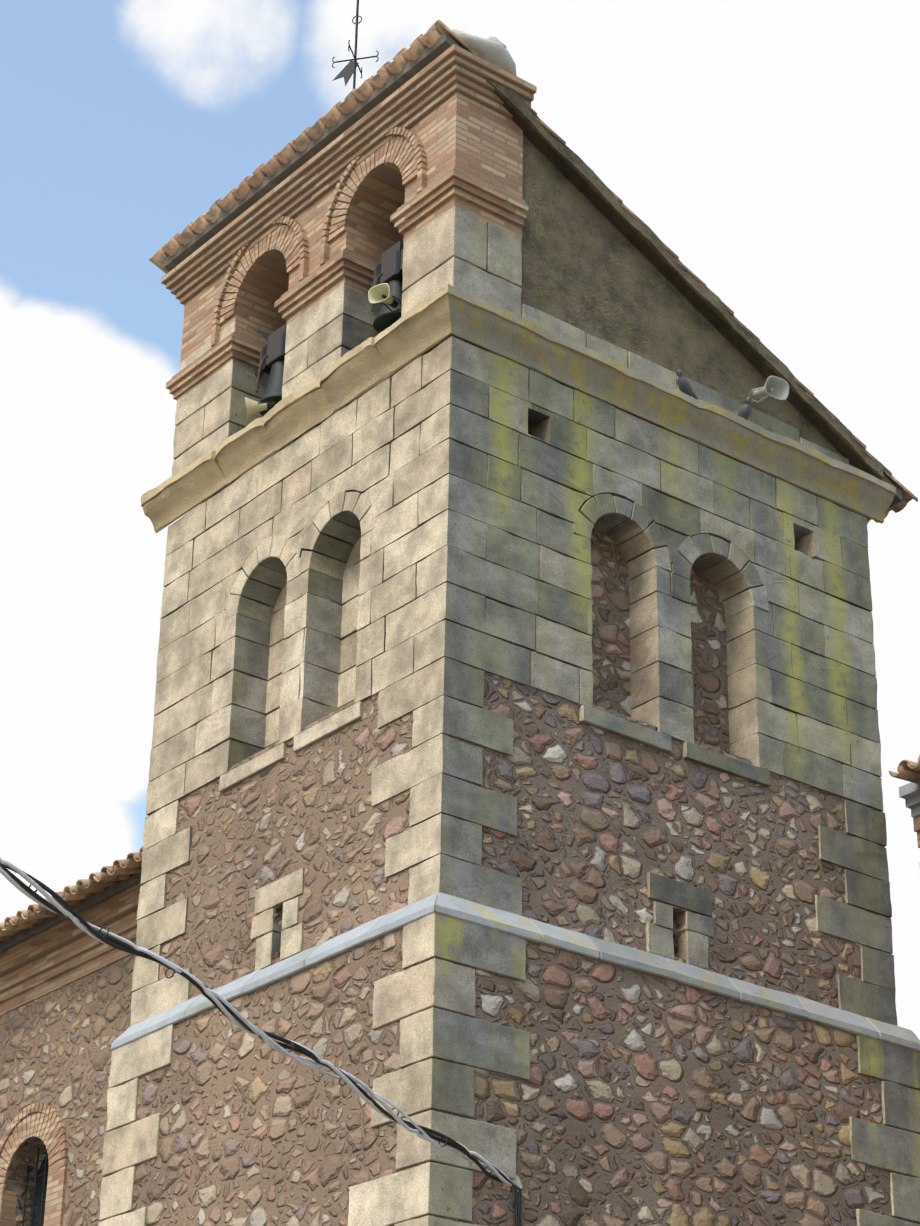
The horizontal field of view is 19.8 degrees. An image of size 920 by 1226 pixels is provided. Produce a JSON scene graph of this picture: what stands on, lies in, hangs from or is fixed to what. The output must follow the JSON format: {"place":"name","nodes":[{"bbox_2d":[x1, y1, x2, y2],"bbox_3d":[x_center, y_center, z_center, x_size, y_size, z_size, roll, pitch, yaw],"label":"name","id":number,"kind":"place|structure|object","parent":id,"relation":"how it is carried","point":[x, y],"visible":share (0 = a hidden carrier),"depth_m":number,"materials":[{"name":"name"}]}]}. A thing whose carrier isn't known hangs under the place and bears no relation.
{"place":"outdoors","nodes":[
{"label":"outdoors","id":0,"kind":"place"},
{"bbox_2d":[0,954,136,1225],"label":"nave wall","id":1,"kind":"structure","parent":0,"point":[55,1050],"depth_m":26.98,"materials":[{"name":"brown stone"}]},
{"bbox_2d":[20,1148,47,1225],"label":"window grille","id":2,"kind":"object","parent":1,"relation":"in","point":[35,1177],"visible":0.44,"depth_m":27.18,"materials":[{"name":"black metal"}]},
{"bbox_2d":[30,1156,48,1225],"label":"arched window","id":3,"kind":"structure","parent":1,"relation":"in","point":[38,1197],"depth_m":27.35,"materials":[{"name":"black glass"}]},
{"bbox_2d":[0,883,141,1225],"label":"brick trim","id":4,"kind":"structure","parent":1,"relation":"attached to","point":[54,958],"depth_m":27.29,"materials":[{"name":"brown brick"}]},
{"bbox_2d":[0,873,140,952],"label":"roof eave","id":5,"kind":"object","parent":4,"relation":"on","point":[97,898],"depth_m":27.27,"materials":[{"name":"brown wood"}]},
{"bbox_2d":[0,846,142,942],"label":"roof tiles","id":6,"kind":"object","parent":5,"relation":"on","point":[81,890],"visible":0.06,"depth_m":26.72,"materials":[{"name":"brown ceramic"}]},
{"bbox_2d":[245,397,266,418],"bbox_3d":[-2.003,-1.974,25.513,0.256,0.179,0.245,20,-32,-33],"label":"loudspeaker","id":7,"kind":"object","parent":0,"point":[253,407],"depth_m":25.45,"materials":[{"name":"beige"}]},
{"bbox_2d":[0,858,521,1225],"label":"cable","id":8,"kind":"object","parent":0,"point":[269,1041],"depth_m":17.41,"materials":[{"name":"black rubber"}]},
{"bbox_2d":[368,283,393,303],"bbox_3d":[-0.678,-2.891,24.106,0.249,0.179,0.220,20,-32,-33],"label":"speaker","id":9,"kind":"object","parent":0,"point":[376,292],"visible":0.96,"depth_m":24.13,"materials":[{"name":"beige"}]},
{"bbox_2d":[0,0,919,1039],"label":"sky","id":10,"kind":"structure","parent":0,"point":[772,146],"materials":[{"name":"white"}]},
{"bbox_2d":[219,491,770,791],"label":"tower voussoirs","id":11,"kind":"object","parent":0,"point":[343,523],"visible":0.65,"depth_m":24.11,"materials":[{"name":"beige stone"}]},
{"bbox_2d":[101,928,919,1225],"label":"rubble masonry wall","id":12,"kind":"structure","parent":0,"point":[640,1099],"depth_m":21.53,"materials":[{"name":"brown stone"}]},
{"bbox_2d":[111,892,919,1051],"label":"base ledge","id":13,"kind":"object","parent":12,"relation":"on","point":[537,932],"visible":0.79,"depth_m":22.06,"materials":[{"name":"grey stone"}]},
{"bbox_2d":[143,662,889,1008],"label":"rubble masonry wall","id":14,"kind":"structure","parent":13,"relation":"on","point":[607,822],"depth_m":22.83,"materials":[{"name":"brown stone"}]},
{"bbox_2d":[250,868,713,970],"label":"slit window surrounds","id":15,"kind":"object","parent":14,"relation":"in","point":[288,940],"visible":0.65,"depth_m":22.59,"materials":[{"name":"beige stone"}]},
{"bbox_2d":[590,529,729,752],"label":"stone infill wall","id":16,"kind":"structure","parent":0,"point":[610,635],"depth_m":24.10,"materials":[{"name":"brown stone"}]},
{"bbox_2d":[759,376,788,399],"bbox_3d":[2.965,-2.114,25.280,0.280,0.210,0.284,20,-32,-33],"label":"loudspeaker","id":17,"kind":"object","parent":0,"point":[780,387],"depth_m":25.29,"materials":[{"name":"grey"}]},
{"bbox_2d":[913,815,919,847],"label":"brick wing","id":18,"kind":"object","parent":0,"point":[916,821],"visible":1,"depth_m":24.63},
{"bbox_2d":[899,782,919,816],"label":"wing cornice","id":19,"kind":"structure","parent":18,"relation":"on","point":[909,793],"depth_m":24.63,"materials":[{"name":"grey stone"}]},
{"bbox_2d":[889,755,919,784],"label":"wing roof tiles","id":20,"kind":"object","parent":19,"relation":"on","point":[908,770],"visible":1,"depth_m":24.25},
{"label":"ground","id":21,"kind":"structure","parent":0,"visible":0},
{"bbox_2d":[98,911,919,1225],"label":"corner quoins","id":22,"kind":"object","parent":21,"relation":"on","point":[420,1085],"visible":0.77,"depth_m":20.56,"materials":[{"name":"beige stone"}]},
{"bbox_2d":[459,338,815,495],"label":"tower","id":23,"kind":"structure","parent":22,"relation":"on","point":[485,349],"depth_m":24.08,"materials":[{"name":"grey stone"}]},
{"bbox_2d":[130,355,488,1026],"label":"stone wall","id":24,"kind":"structure","parent":23,"relation":"attached to","point":[209,724],"depth_m":23.96,"materials":[{"name":"beige stone"}]},
{"bbox_2d":[141,284,895,532],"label":"cornice","id":25,"kind":"structure","parent":24,"relation":"on","point":[419,329],"depth_m":24.62,"materials":[{"name":"stone"}]},
{"bbox_2d":[172,206,521,503],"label":"stone piers","id":26,"kind":"structure","parent":25,"relation":"on","point":[464,251],"depth_m":25.02,"materials":[{"name":"beige stone"}]},
{"bbox_2d":[180,91,522,377],"bbox_3d":[-1.158,-3.410,26.038,0.792,1.420,4.622,20,-32,-33],"label":"brick gable","id":27,"kind":"object","parent":26,"relation":"on","point":[458,130],"visible":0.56,"depth_m":25.40,"materials":[{"name":"brown brick"}]},
{"bbox_2d":[211,127,426,346],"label":"brick arches","id":28,"kind":"structure","parent":27,"relation":"attached to","point":[407,156],"depth_m":25.60,"materials":[{"name":"brown brick"}]},
{"bbox_2d":[161,44,536,399],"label":"gable brick bands","id":29,"kind":"object","parent":27,"relation":"attached to","point":[435,83],"visible":0.46,"depth_m":25.34,"materials":[{"name":"brown brick"}]},
{"bbox_2d":[164,32,901,518],"bbox_3d":[0.652,-2.429,27.149,5.865,2.880,4.830,20,-32,-33],"label":"roof eave","id":30,"kind":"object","parent":29,"relation":"on","point":[394,82],"depth_m":25.71,"materials":[{"name":"brown wood"}]},
{"bbox_2d":[521,304,848,464],"bbox_3d":[2.127,-2.028,25.185,4.212,0.315,0.314,20,-32,-33],"label":"stone course","id":31,"kind":"object","parent":25,"relation":"on","point":[624,357],"visible":0.27,"depth_m":24.83,"materials":[{"name":"grey stone"}]},
{"bbox_2d":[520,135,851,465],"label":"gable wall","id":32,"kind":"structure","parent":31,"relation":"on","point":[588,267],"depth_m":24.98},
{"bbox_2d":[676,370,697,399],"bbox_3d":[2.129,-2.125,24.814,0.114,0.200,0.436,-11,-29,23],"label":"pigeon","id":33,"kind":"object","parent":25,"relation":"on","point":[684,385],"visible":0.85,"depth_m":24.72,"materials":[{"name":"grey"}]},
{"bbox_2d":[738,397,751,419],"bbox_3d":[2.703,-1.899,25.246,0.114,0.200,0.436,6,-27,-11],"label":"pigeon","id":34,"kind":"object","parent":25,"relation":"on","point":[744,412],"visible":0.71,"depth_m":25.13,"materials":[{"name":"grey"}]},
{"bbox_2d":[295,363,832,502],"bbox_3d":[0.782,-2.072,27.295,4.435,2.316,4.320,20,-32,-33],"label":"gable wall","id":35,"kind":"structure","parent":23,"relation":"on","point":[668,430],"depth_m":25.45,"materials":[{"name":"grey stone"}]},
{"bbox_2d":[258,401,275,410],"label":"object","id":36,"kind":"object","parent":35,"relation":"attached to","point":[270,405],"visible":0.33,"depth_m":25.48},
{"bbox_2d":[255,324,286,392],"bbox_3d":[-1.815,-2.390,26.123,0.392,0.951,1.040,20,-32,-33],"label":"bell yoke","id":37,"kind":"object","parent":35,"relation":"attached to","point":[272,356],"visible":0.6,"depth_m":26.21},
{"bbox_2d":[259,360,283,415],"bbox_3d":[-1.758,-2.243,26.102,0.480,0.530,0.480,20,-32,-33],"label":"bell","id":38,"kind":"object","parent":37,"relation":"hanging from","point":[273,391],"visible":0.48,"depth_m":25.95,"materials":[{"name":"grey metal"}]},
{"bbox_2d":[261,332,285,373],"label":"bell straps","id":39,"kind":"object","parent":37,"relation":"attached to","point":[266,369],"visible":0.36,"depth_m":26.24,"materials":[{"name":"black metal"}]},
{"bbox_2d":[332,0,378,88],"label":"weather vane","id":40,"kind":"object","parent":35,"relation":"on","point":[348,70],"visible":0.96,"depth_m":27.13,"materials":[{"name":"black metal"}]},
{"bbox_2d":[367,241,403,311],"bbox_3d":[-0.642,-3.046,24.787,0.392,0.911,1.040,20,-32,-33],"label":"yoke","id":41,"kind":"object","parent":35,"relation":"hanging from","point":[387,274],"visible":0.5,"depth_m":24.86,"materials":[{"name":"grey metal"}]},
{"bbox_2d":[373,279,402,332],"bbox_3d":[-0.585,-2.899,24.766,0.450,0.490,0.450,20,-32,-33],"label":"bell","id":42,"kind":"object","parent":41,"relation":"hanging from","point":[385,318],"visible":0.42,"depth_m":24.62,"materials":[{"name":"grey metal"}]},
{"bbox_2d":[376,249,402,284],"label":"bell straps","id":43,"kind":"object","parent":41,"relation":"attached to","point":[399,272],"visible":0.29,"depth_m":24.75,"materials":[{"name":"black metal"}]},
{"bbox_2d":[381,295,401,317],"bbox_3d":[-0.563,-2.706,24.269,0.529,0.336,0.170,32,-40,-46],"label":"loudspeaker bracket","id":44,"kind":"object","parent":35,"relation":"attached to","point":[395,303],"visible":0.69,"depth_m":24.24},
{"bbox_2d":[149,20,917,523],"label":"roof tiles","id":45,"kind":"object","parent":35,"relation":"on","point":[355,96],"visible":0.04,"depth_m":25.98,"materials":[{"name":"brown tile"}]},
{"bbox_2d":[452,29,516,75],"bbox_3d":[0.205,-5.268,24.934,0.860,0.282,0.405,20,-32,-33],"label":"roof ridge cap","id":46,"kind":"object","parent":45,"relation":"on","point":[495,53],"visible":0.48,"depth_m":24.80,"materials":[{"name":"grey stone"}]},
{"bbox_2d":[486,36,505,48],"bbox_3d":[0.290,-5.346,24.997,0.286,0.226,0.248,20,-32,-33],"label":"roof apex lump","id":47,"kind":"object","parent":46,"relation":"on","point":[493,38],"visible":0.15,"depth_m":24.92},
{"bbox_2d":[462,47,883,478],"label":"roof verge","id":48,"kind":"structure","parent":45,"relation":"attached to","point":[654,242],"depth_m":25.42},
{"bbox_2d":[748,387,773,403],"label":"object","id":49,"kind":"object","parent":35,"relation":"attached to","point":[756,395],"visible":0.65,"depth_m":25.42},
{"bbox_2d":[408,336,897,1025],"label":"stone wall","id":50,"kind":"structure","parent":22,"relation":"on","point":[802,692],"depth_m":23.82,"materials":[{"name":"grey stone"}]}
]}

